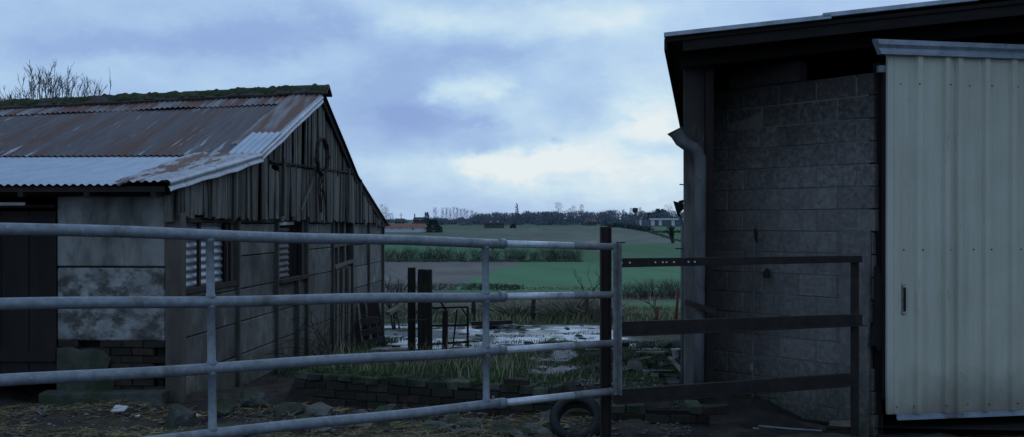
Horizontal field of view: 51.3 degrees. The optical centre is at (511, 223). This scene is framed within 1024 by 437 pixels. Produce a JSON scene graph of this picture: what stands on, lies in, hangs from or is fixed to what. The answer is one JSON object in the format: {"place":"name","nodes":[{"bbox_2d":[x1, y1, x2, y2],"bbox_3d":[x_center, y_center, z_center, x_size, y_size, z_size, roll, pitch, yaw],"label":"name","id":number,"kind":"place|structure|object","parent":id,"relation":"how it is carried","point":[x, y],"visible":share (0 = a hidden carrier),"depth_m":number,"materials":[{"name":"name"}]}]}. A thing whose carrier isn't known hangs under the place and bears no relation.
{"place":"outdoors","nodes":[
{"label":"outdoors","id":0,"kind":"place"},
{"bbox_2d":[276,336,406,376],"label":"grass","id":1,"kind":"structure","parent":0,"point":[367,348],"depth_m":16.99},
{"bbox_2d":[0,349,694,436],"bbox_3d":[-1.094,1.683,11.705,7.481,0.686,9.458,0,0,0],"label":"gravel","id":2,"kind":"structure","parent":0,"point":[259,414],"depth_m":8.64,"materials":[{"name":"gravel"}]},
{"bbox_2d":[0,0,935,219],"label":"sky","id":3,"kind":"structure","parent":0,"point":[479,106],"materials":[{"name":"blue"}]},
{"bbox_2d":[293,345,686,408],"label":"grass","id":4,"kind":"structure","parent":0,"point":[638,376],"depth_m":10.39,"materials":[{"name":"plant"}]},
{"bbox_2d":[0,220,1023,436],"bbox_3d":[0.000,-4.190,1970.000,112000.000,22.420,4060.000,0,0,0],"label":"ground","id":5,"kind":"structure","parent":0,"point":[746,415],"depth_m":14.99,"materials":[{"name":"plant"}]},
{"bbox_2d":[0,60,110,100],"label":"bare tree","id":6,"kind":"object","parent":5,"relation":"on","point":[40,81],"visible":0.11,"depth_m":27.57,"materials":[{"name":"brown plant"}]},
{"bbox_2d":[110,405,128,412],"bbox_3d":[-3.355,1.581,9.125,0.135,0.056,0.078,0,0,0],"label":"board scrap","id":7,"kind":"object","parent":5,"relation":"on","point":[123,408],"visible":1,"depth_m":9.12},
{"bbox_2d":[163,404,195,428],"bbox_3d":[-2.722,1.598,8.733,0.239,0.241,0.207,0,0,9],"label":"stone","id":8,"kind":"object","parent":5,"relation":"on","point":[180,415],"visible":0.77,"depth_m":8.67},
{"bbox_2d":[0,83,389,405],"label":"old barn","id":9,"kind":"structure","parent":5,"relation":"on","point":[238,159],"depth_m":11.90,"materials":[{"name":"metal"}]},
{"bbox_2d":[0,211,57,373],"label":"barn door","id":10,"kind":"structure","parent":9,"relation":"in","point":[28,264],"depth_m":10.09,"materials":[{"name":"wood"}]},
{"bbox_2d":[186,217,237,293],"bbox_3d":[-3.150,0.307,11.010,0.090,0.745,1.740,0,0,3],"label":"window","id":11,"kind":"structure","parent":9,"relation":"in","point":[195,249],"depth_m":11.04,"materials":[{"name":"brown wood"}]},
{"bbox_2d":[279,220,309,283],"bbox_3d":[-2.951,0.355,14.244,0.154,0.810,1.504,0,0,3],"label":"window","id":12,"kind":"structure","parent":9,"relation":"in","point":[283,247],"depth_m":14.25,"materials":[{"name":"brown wood"}]},
{"bbox_2d":[314,137,329,212],"bbox_3d":[-2.688,-0.693,15.110,0.086,1.070,0.688,0,0,3],"label":"wire coil","id":13,"kind":"object","parent":9,"relation":"hanging from","point":[327,156],"visible":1,"depth_m":15.05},
{"bbox_2d":[335,221,352,268],"bbox_3d":[-2.747,0.328,17.311,0.079,0.764,1.371,0,0,3],"label":"window","id":14,"kind":"structure","parent":9,"relation":"in","point":[338,265],"depth_m":17.20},
{"bbox_2d":[200,424,228,429],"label":"stone","id":15,"kind":"object","parent":5,"relation":"on","point":[218,426],"visible":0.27,"depth_m":8.10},
{"bbox_2d":[216,397,234,417],"bbox_3d":[-2.472,1.579,9.098,0.212,0.206,0.171,0,0,0],"label":"stone","id":16,"kind":"object","parent":5,"relation":"on","point":[225,406],"visible":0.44,"depth_m":9.07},
{"bbox_2d":[240,391,270,407],"bbox_3d":[-2.320,1.586,9.579,0.274,0.169,0.296,0,0,0],"label":"stone","id":17,"kind":"object","parent":5,"relation":"on","point":[250,398],"visible":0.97,"depth_m":9.52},
{"bbox_2d":[273,402,304,417],"bbox_3d":[-1.853,1.593,8.858,0.251,0.239,0.228,0,0,-39],"label":"stone","id":18,"kind":"object","parent":5,"relation":"on","point":[285,408],"visible":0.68,"depth_m":8.79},
{"bbox_2d":[0,397,599,436],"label":"straw","id":19,"kind":"object","parent":5,"relation":"on","point":[142,432],"visible":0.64,"depth_m":8.32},
{"bbox_2d":[305,402,334,417],"bbox_3d":[-1.575,1.539,8.744,0.233,0.151,0.248,0,0,0],"label":"stone","id":20,"kind":"object","parent":5,"relation":"on","point":[318,409],"visible":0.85,"depth_m":8.66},
{"bbox_2d":[318,427,331,433],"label":"rubble stone","id":21,"kind":"object","parent":5,"relation":"on","point":[324,429],"visible":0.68,"depth_m":7.67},
{"bbox_2d":[264,305,391,381],"bbox_3d":[-2.633,1.551,14.312,1.881,1.501,3.445,0,0,-9],"label":"bramble","id":22,"kind":"object","parent":5,"relation":"on","point":[320,344],"visible":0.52,"depth_m":13.42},
{"bbox_2d":[354,303,386,348],"bbox_3d":[-2.447,1.778,18.300,0.698,0.888,0.526,0,0,0],"label":"wooden pallet","id":23,"kind":"object","parent":5,"relation":"on","point":[373,311],"visible":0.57,"depth_m":18.21,"materials":[{"name":"brown wood"}]},
{"bbox_2d":[385,303,405,314],"bbox_3d":[-2.047,1.490,18.750,0.105,0.190,0.558,0,0,23],"label":"board","id":24,"kind":"object","parent":23,"relation":"on","point":[394,309],"visible":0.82,"depth_m":18.68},
{"bbox_2d":[371,421,389,428],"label":"rubble stone","id":25,"kind":"object","parent":5,"relation":"on","point":[383,423],"visible":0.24,"depth_m":7.85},
{"bbox_2d":[373,403,397,411],"bbox_3d":[-1.021,1.589,8.925,0.301,0.183,0.191,0,0,24],"label":"stone","id":26,"kind":"object","parent":5,"relation":"on","point":[389,407],"visible":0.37,"depth_m":8.93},
{"bbox_2d":[385,246,397,260],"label":"field shrub","id":27,"kind":"object","parent":5,"relation":"on","point":[388,255],"visible":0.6,"depth_m":200.54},
{"bbox_2d":[385,274,407,329],"bbox_3d":[-2.945,1.890,25.979,1.251,1.623,1.249,0,0,25],"label":"bare bush","id":28,"kind":"object","parent":5,"relation":"on","point":[393,324],"visible":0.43,"depth_m":25.99,"materials":[{"name":"brown plant"}]},
{"bbox_2d":[394,219,405,223],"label":"dark house","id":29,"kind":"structure","parent":5,"relation":"on","point":[399,221],"depth_m":570.00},
{"bbox_2d":[390,246,410,259],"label":"field shrub","id":30,"kind":"object","parent":5,"relation":"on","point":[400,255],"visible":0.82,"depth_m":200.14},
{"bbox_2d":[385,224,426,231],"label":"farmhouse","id":31,"kind":"object","parent":5,"relation":"on","point":[406,228],"visible":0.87,"depth_m":440.00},
{"bbox_2d":[408,267,415,350],"bbox_3d":[-1.373,1.302,14.600,0.110,1.411,0.090,0,0,0],"label":"wood post","id":32,"kind":"object","parent":5,"relation":"on","point":[411,307],"visible":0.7,"depth_m":14.56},
{"bbox_2d":[401,245,422,260],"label":"field shrub","id":33,"kind":"object","parent":5,"relation":"on","point":[412,254],"visible":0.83,"depth_m":200.15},
{"bbox_2d":[413,214,426,223],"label":"dark house","id":34,"kind":"structure","parent":5,"relation":"on","point":[418,220],"depth_m":585.00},
{"bbox_2d":[416,248,430,260],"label":"field shrub","id":35,"kind":"object","parent":5,"relation":"on","point":[425,256],"visible":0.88,"depth_m":200.16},
{"bbox_2d":[392,303,455,319],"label":"bramble bush","id":36,"kind":"object","parent":5,"relation":"on","point":[404,309],"visible":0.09,"depth_m":31.32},
{"bbox_2d":[417,269,431,350],"bbox_3d":[-1.174,1.302,14.400,0.200,1.384,0.159,0,0,0],"label":"wood post","id":37,"kind":"object","parent":5,"relation":"on","point":[424,282],"visible":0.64,"depth_m":14.32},
{"bbox_2d":[385,282,465,290],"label":"hedge","id":38,"kind":"object","parent":5,"relation":"on","point":[444,286],"visible":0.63,"depth_m":79.95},
{"bbox_2d":[418,416,437,420],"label":"rubble stone","id":39,"kind":"object","parent":5,"relation":"on","point":[430,417],"visible":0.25,"depth_m":8.48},
{"bbox_2d":[295,368,563,416],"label":"brick wall","id":40,"kind":"structure","parent":5,"relation":"on","point":[356,390],"depth_m":9.47,"materials":[{"name":"brick"}]},
{"bbox_2d":[295,366,553,387],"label":"coping stones","id":41,"kind":"structure","parent":40,"relation":"on","point":[381,375],"depth_m":9.63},
{"bbox_2d":[504,378,529,384],"bbox_3d":[0.042,1.358,9.150,0.217,0.070,0.106,0,0,11],"label":"loose brick","id":42,"kind":"object","parent":40,"relation":"on","point":[523,381],"visible":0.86,"depth_m":9.10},
{"bbox_2d":[421,422,443,431],"bbox_3d":[-0.567,1.544,8.049,0.232,0.075,0.168,0,0,0],"label":"stone","id":43,"kind":"object","parent":5,"relation":"on","point":[431,425],"visible":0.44,"depth_m":8.02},
{"bbox_2d":[426,219,439,231],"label":"conifer tree","id":44,"kind":"object","parent":5,"relation":"on","point":[430,226],"visible":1,"depth_m":439.06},
{"bbox_2d":[423,246,442,260],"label":"field shrub","id":45,"kind":"object","parent":5,"relation":"on","point":[433,255],"visible":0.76,"depth_m":200.22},
{"bbox_2d":[316,338,550,380],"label":"weeds","id":46,"kind":"object","parent":5,"relation":"on","point":[535,362],"visible":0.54,"depth_m":10.44,"materials":[{"name":"green plant"}]},
{"bbox_2d":[422,419,445,424],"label":"rubble stone","id":47,"kind":"object","parent":5,"relation":"on","point":[427,421],"visible":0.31,"depth_m":8.26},
{"bbox_2d":[438,424,452,430],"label":"rubble stone","id":48,"kind":"object","parent":5,"relation":"on","point":[446,426],"visible":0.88,"depth_m":7.94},
{"bbox_2d":[436,246,455,260],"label":"field shrub","id":49,"kind":"object","parent":5,"relation":"on","point":[446,256],"visible":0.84,"depth_m":200.00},
{"bbox_2d":[416,305,476,318],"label":"bramble bush","id":50,"kind":"object","parent":5,"relation":"on","point":[459,311],"visible":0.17,"depth_m":32.19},
{"bbox_2d":[432,303,468,348],"bbox_3d":[-0.858,1.366,14.600,0.534,0.701,0.075,0,0,0],"label":"metal hurdle","id":51,"kind":"object","parent":5,"relation":"on","point":[444,325],"visible":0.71,"depth_m":14.59,"materials":[{"name":"metal"}]},
{"bbox_2d":[447,417,459,422],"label":"rubble stone","id":52,"kind":"object","parent":5,"relation":"on","point":[453,419],"visible":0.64,"depth_m":8.52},
{"bbox_2d":[450,249,471,259],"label":"field shrub","id":53,"kind":"object","parent":5,"relation":"on","point":[460,255],"visible":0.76,"depth_m":200.08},
{"bbox_2d":[465,248,481,260],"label":"field shrub","id":54,"kind":"object","parent":5,"relation":"on","point":[476,254],"visible":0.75,"depth_m":200.18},
{"bbox_2d":[471,302,475,320],"bbox_3d":[-1.116,2.526,31.000,0.129,0.619,0.129,0,0,-22],"label":"fence stake","id":55,"kind":"object","parent":5,"relation":"on","point":[473,307],"visible":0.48,"depth_m":30.95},
{"bbox_2d":[460,418,487,427],"bbox_3d":[-0.293,1.543,8.167,0.214,0.096,0.157,0,0,0],"label":"rubble stone","id":56,"kind":"object","parent":5,"relation":"on","point":[470,424],"visible":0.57,"depth_m":8.13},
{"bbox_2d":[463,302,492,313],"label":"bramble bush","id":57,"kind":"object","parent":5,"relation":"on","point":[479,307],"visible":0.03,"depth_m":34.01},
{"bbox_2d":[385,258,582,261],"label":"hedge","id":58,"kind":"object","parent":5,"relation":"on","point":[472,260],"visible":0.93,"depth_m":196.10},
{"bbox_2d":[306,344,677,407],"bbox_3d":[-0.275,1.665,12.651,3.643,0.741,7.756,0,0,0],"label":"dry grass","id":59,"kind":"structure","parent":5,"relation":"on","point":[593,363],"depth_m":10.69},
{"bbox_2d":[471,320,512,325],"bbox_3d":[-0.430,2.105,22.700,0.884,0.096,0.125,0,0,-13],"label":"board","id":60,"kind":"object","parent":5,"relation":"on","point":[493,322],"visible":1,"depth_m":22.66,"materials":[{"name":"brown wood"}]},
{"bbox_2d":[483,216,504,227],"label":"farmhouse","id":61,"kind":"object","parent":5,"relation":"on","point":[494,223],"visible":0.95,"depth_m":498.54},
{"bbox_2d":[462,282,526,290],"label":"hedge","id":62,"kind":"object","parent":5,"relation":"on","point":[501,286],"visible":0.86,"depth_m":79.90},
{"bbox_2d":[471,323,521,328],"bbox_3d":[-0.388,2.515,26.543,1.274,0.339,1.001,0,0,0],"label":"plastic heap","id":63,"kind":"object","parent":5,"relation":"on","point":[511,326],"visible":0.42,"depth_m":26.30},
{"bbox_2d":[489,249,505,260],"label":"field shrub","id":64,"kind":"object","parent":5,"relation":"on","point":[493,254],"visible":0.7,"depth_m":200.46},
{"bbox_2d":[489,422,512,436],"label":"rubble stone","id":65,"kind":"object","parent":5,"relation":"on","point":[498,426],"visible":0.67,"depth_m":7.75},
{"bbox_2d":[477,291,528,314],"bbox_3d":[-0.202,2.606,34.259,2.249,1.035,2.481,0,0,-7],"label":"bramble bush","id":66,"kind":"object","parent":5,"relation":"on","point":[509,302],"visible":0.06,"depth_m":33.96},
{"bbox_2d":[500,248,520,259],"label":"field shrub","id":67,"kind":"object","parent":5,"relation":"on","point":[509,256],"visible":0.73,"depth_m":200.33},
{"bbox_2d":[477,300,549,319],"bbox_3d":[0.113,2.509,31.499,2.638,0.752,2.408,0,0,-15],"label":"bramble bush","id":68,"kind":"object","parent":5,"relation":"on","point":[503,311],"visible":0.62,"depth_m":31.24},
{"bbox_2d":[509,426,524,436],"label":"rubble stone","id":69,"kind":"object","parent":5,"relation":"on","point":[515,432],"visible":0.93,"depth_m":7.74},
{"bbox_2d":[508,248,527,260],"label":"field shrub","id":70,"kind":"object","parent":5,"relation":"on","point":[522,255],"visible":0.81,"depth_m":200.15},
{"bbox_2d":[489,300,557,313],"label":"bramble bush","id":71,"kind":"object","parent":5,"relation":"on","point":[513,303],"visible":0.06,"depth_m":32.32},
{"bbox_2d":[519,427,530,435],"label":"rubble stone","id":72,"kind":"object","parent":5,"relation":"on","point":[525,431],"visible":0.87,"depth_m":7.81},
{"bbox_2d":[530,300,535,320],"bbox_3d":[0.606,2.499,31.003,0.162,0.665,0.137,0,0,-22],"label":"fence stake","id":73,"kind":"object","parent":5,"relation":"on","point":[533,304],"visible":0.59,"depth_m":30.95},
{"bbox_2d":[523,422,542,427],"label":"stone","id":74,"kind":"object","parent":5,"relation":"on","point":[537,424],"visible":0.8,"depth_m":8.36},
{"bbox_2d":[386,209,682,225],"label":"woodland","id":75,"kind":"object","parent":5,"relation":"on","point":[551,218],"visible":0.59,"depth_m":597.07,"materials":[{"name":"plant"}]},
{"bbox_2d":[526,249,542,260],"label":"field shrub","id":76,"kind":"object","parent":5,"relation":"on","point":[534,255],"visible":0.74,"depth_m":200.43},
{"bbox_2d":[530,427,551,432],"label":"rubble stone","id":77,"kind":"object","parent":5,"relation":"on","point":[536,428],"visible":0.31,"depth_m":8.12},
{"bbox_2d":[536,248,559,260],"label":"field shrub","id":78,"kind":"object","parent":5,"relation":"on","point":[546,254],"visible":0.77,"depth_m":199.99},
{"bbox_2d":[520,299,580,320],"bbox_3d":[1.161,2.571,31.398,2.089,0.775,2.304,0,0,-37],"label":"bramble bush","id":79,"kind":"object","parent":5,"relation":"on","point":[542,310],"visible":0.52,"depth_m":30.98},
{"bbox_2d":[547,249,564,258],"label":"field shrub","id":80,"kind":"object","parent":5,"relation":"on","point":[556,256],"visible":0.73,"depth_m":200.22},
{"bbox_2d":[528,290,591,308],"bbox_3d":[1.528,2.476,32.323,2.750,1.030,2.511,0,0,-44],"label":"bramble bush","id":81,"kind":"object","parent":5,"relation":"on","point":[541,300],"visible":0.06,"depth_m":32.11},
{"bbox_2d":[524,286,599,290],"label":"hedge","id":82,"kind":"object","parent":5,"relation":"on","point":[535,288],"visible":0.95,"depth_m":79.92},
{"bbox_2d":[553,249,573,260],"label":"field shrub","id":83,"kind":"object","parent":5,"relation":"on","point":[563,256],"visible":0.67,"depth_m":200.13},
{"bbox_2d":[542,290,599,319],"bbox_3d":[1.817,2.378,31.193,2.246,1.016,2.024,0,0,38],"label":"bramble bush","id":84,"kind":"object","parent":5,"relation":"on","point":[559,304],"visible":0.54,"depth_m":30.91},
{"bbox_2d":[561,249,586,260],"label":"field shrub","id":85,"kind":"object","parent":5,"relation":"on","point":[574,256],"visible":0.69,"depth_m":200.17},
{"bbox_2d":[549,397,599,436],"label":"worn car tyre","id":86,"kind":"object","parent":5,"relation":"on","point":[560,408],"visible":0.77,"depth_m":7.97,"materials":[{"name":"rubber"}]},
{"bbox_2d":[571,265,612,316],"bbox_3d":[2.298,1.901,30.209,1.239,1.753,0.636,0,0,0],"label":"sapling","id":87,"kind":"object","parent":5,"relation":"on","point":[591,285],"visible":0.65,"depth_m":30.28,"materials":[{"name":"brown plant"}]},
{"bbox_2d":[561,300,641,321],"bbox_3d":[2.422,2.520,31.152,2.928,0.804,2.654,0,0,23],"label":"bramble bush","id":88,"kind":"object","parent":5,"relation":"on","point":[597,308],"visible":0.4,"depth_m":30.74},
{"bbox_2d":[600,226,611,436],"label":"gate post","id":89,"kind":"object","parent":5,"relation":"on","point":[606,334],"visible":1,"depth_m":7.55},
{"bbox_2d":[612,280,637,298],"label":"hedge bush","id":90,"kind":"object","parent":5,"relation":"on","point":[623,292],"visible":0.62,"depth_m":57.25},
{"bbox_2d":[605,222,655,231],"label":"hedge","id":91,"kind":"object","parent":5,"relation":"on","point":[634,226],"visible":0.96,"depth_m":480.12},
{"bbox_2d":[622,281,641,298],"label":"hedge bush","id":92,"kind":"object","parent":5,"relation":"on","point":[629,294],"visible":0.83,"depth_m":57.28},
{"bbox_2d":[627,360,642,370],"bbox_3d":[1.213,1.455,10.623,0.175,0.186,0.129,0,0,-40],"label":"slab piece","id":93,"kind":"object","parent":5,"relation":"on","point":[634,364],"visible":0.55,"depth_m":10.62,"materials":[{"name":"concrete"}]},
{"bbox_2d":[628,281,646,298],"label":"hedge bush","id":94,"kind":"object","parent":5,"relation":"on","point":[635,296],"visible":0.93,"depth_m":57.32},
{"bbox_2d":[565,398,710,426],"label":"brick wall","id":95,"kind":"structure","parent":5,"relation":"on","point":[690,413],"depth_m":8.74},
{"bbox_2d":[631,356,654,360],"bbox_3d":[1.607,1.655,13.099,0.305,0.095,0.073,0,0,42],"label":"board","id":96,"kind":"object","parent":5,"relation":"on","point":[644,358],"visible":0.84,"depth_m":13.05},
{"bbox_2d":[612,340,680,373],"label":"grass","id":97,"kind":"structure","parent":5,"relation":"on","point":[677,359],"depth_m":14.35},
{"bbox_2d":[632,276,660,298],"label":"hedge bush","id":98,"kind":"object","parent":5,"relation":"on","point":[645,287],"visible":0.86,"depth_m":57.38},
{"bbox_2d":[636,281,665,311],"bbox_3d":[3.532,1.981,27.083,0.958,1.306,0.432,0,0,-37],"label":"sapling","id":99,"kind":"object","parent":5,"relation":"on","point":[654,307],"visible":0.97,"depth_m":26.98,"materials":[{"name":"brown plant"}]},
{"bbox_2d":[635,351,668,353],"bbox_3d":[1.886,1.732,14.399,0.103,0.073,0.534,0,0,-41],"label":"board","id":100,"kind":"object","parent":5,"relation":"on","point":[656,352],"visible":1,"depth_m":14.31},
{"bbox_2d":[644,279,665,298],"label":"hedge bush","id":101,"kind":"object","parent":5,"relation":"on","point":[654,291],"visible":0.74,"depth_m":57.20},
{"bbox_2d":[635,218,682,225],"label":"school building","id":102,"kind":"structure","parent":5,"relation":"on","point":[659,222],"depth_m":544.82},
{"bbox_2d":[646,370,674,372],"bbox_3d":[1.601,1.622,11.700,0.417,0.059,0.085,0,0,-29],"label":"board","id":103,"kind":"object","parent":5,"relation":"on","point":[662,371],"visible":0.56,"depth_m":11.69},
{"bbox_2d":[652,280,670,298],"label":"hedge bush","id":104,"kind":"object","parent":5,"relation":"on","point":[666,295],"visible":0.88,"depth_m":57.24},
{"bbox_2d":[647,231,680,241],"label":"hedge","id":105,"kind":"object","parent":5,"relation":"on","point":[662,235],"visible":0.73,"depth_m":390.25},
{"bbox_2d":[658,340,671,347],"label":"stone","id":106,"kind":"object","parent":5,"relation":"on","point":[663,343],"visible":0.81,"depth_m":17.52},
{"bbox_2d":[657,274,677,298],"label":"hedge bush","id":107,"kind":"object","parent":5,"relation":"on","point":[671,293],"visible":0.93,"depth_m":57.20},
{"bbox_2d":[664,223,675,242],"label":"pollard tree","id":108,"kind":"object","parent":5,"relation":"on","point":[671,233],"visible":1,"depth_m":326.54,"materials":[{"name":"brown plant"}]},
{"bbox_2d":[662,275,680,298],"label":"hedge bush","id":109,"kind":"object","parent":5,"relation":"on","point":[673,289],"visible":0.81,"depth_m":57.34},
{"bbox_2d":[666,377,678,382],"bbox_3d":[1.651,1.625,11.011,0.129,0.082,0.095,0,0,-15],"label":"slab piece","id":110,"kind":"object","parent":5,"relation":"on","point":[671,380],"visible":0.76,"depth_m":11.00,"materials":[{"name":"concrete"}]},
{"bbox_2d":[668,357,680,372],"bbox_3d":[1.783,1.528,11.601,0.052,0.097,0.606,0,0,-4],"label":"board","id":111,"kind":"object","parent":5,"relation":"on","point":[675,363],"visible":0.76,"depth_m":11.60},
{"bbox_2d":[671,348,680,358],"bbox_3d":[2.156,1.707,14.000,0.128,0.140,0.128,0,0,0],"label":"plastic tub","id":112,"kind":"object","parent":5,"relation":"on","point":[676,351],"visible":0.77,"depth_m":13.96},
{"bbox_2d":[671,340,680,347],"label":"stone","id":113,"kind":"object","parent":5,"relation":"on","point":[674,343],"visible":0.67,"depth_m":17.54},
{"bbox_2d":[675,288,679,319],"bbox_3d":[3.705,1.947,24.000,0.137,1.019,0.070,0,0,0],"label":"fence stake","id":114,"kind":"object","parent":5,"relation":"on","point":[677,305],"visible":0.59,"depth_m":23.98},
{"bbox_2d":[701,403,730,414],"bbox_3d":[1.623,1.478,8.502,0.216,0.074,0.104,0,0,-16],"label":"loose brick","id":115,"kind":"object","parent":5,"relation":"on","point":[718,409],"visible":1,"depth_m":8.46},
{"bbox_2d":[613,256,866,436],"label":"wooden fence","id":116,"kind":"object","parent":5,"relation":"on","point":[647,394],"visible":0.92,"depth_m":7.88,"materials":[{"name":"dark wood"}]},
{"bbox_2d":[0,223,624,436],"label":"field gate","id":117,"kind":"structure","parent":116,"relation":"attached to","point":[210,301],"depth_m":5.94,"materials":[{"name":"metal"}]},
{"bbox_2d":[758,425,821,431],"bbox_3d":[2.208,1.625,8.475,0.489,0.025,0.016,0,0,18],"label":"metal rod","id":118,"kind":"object","parent":5,"relation":"on","point":[789,428],"visible":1,"depth_m":8.47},
{"bbox_2d":[823,420,850,433],"bbox_3d":[2.610,1.608,8.452,0.269,0.100,0.149,0,0,28],"label":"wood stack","id":119,"kind":"object","parent":5,"relation":"on","point":[839,426],"visible":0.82,"depth_m":8.41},
{"bbox_2d":[664,0,1023,436],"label":"block barn","id":120,"kind":"structure","parent":5,"relation":"on","point":[776,136],"depth_m":9.64,"materials":[{"name":"concrete"}]},
{"bbox_2d":[882,55,1023,419],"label":"sliding door","id":121,"kind":"structure","parent":120,"relation":"attached to","point":[952,237],"depth_m":9.10,"materials":[{"name":"metal"}]},
{"bbox_2d":[385,303,680,324],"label":"dry grass","id":122,"kind":"structure","parent":0,"point":[638,318],"depth_m":30.53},
{"bbox_2d":[386,321,680,350],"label":"grass","id":123,"kind":"structure","parent":0,"point":[404,328],"depth_m":21.53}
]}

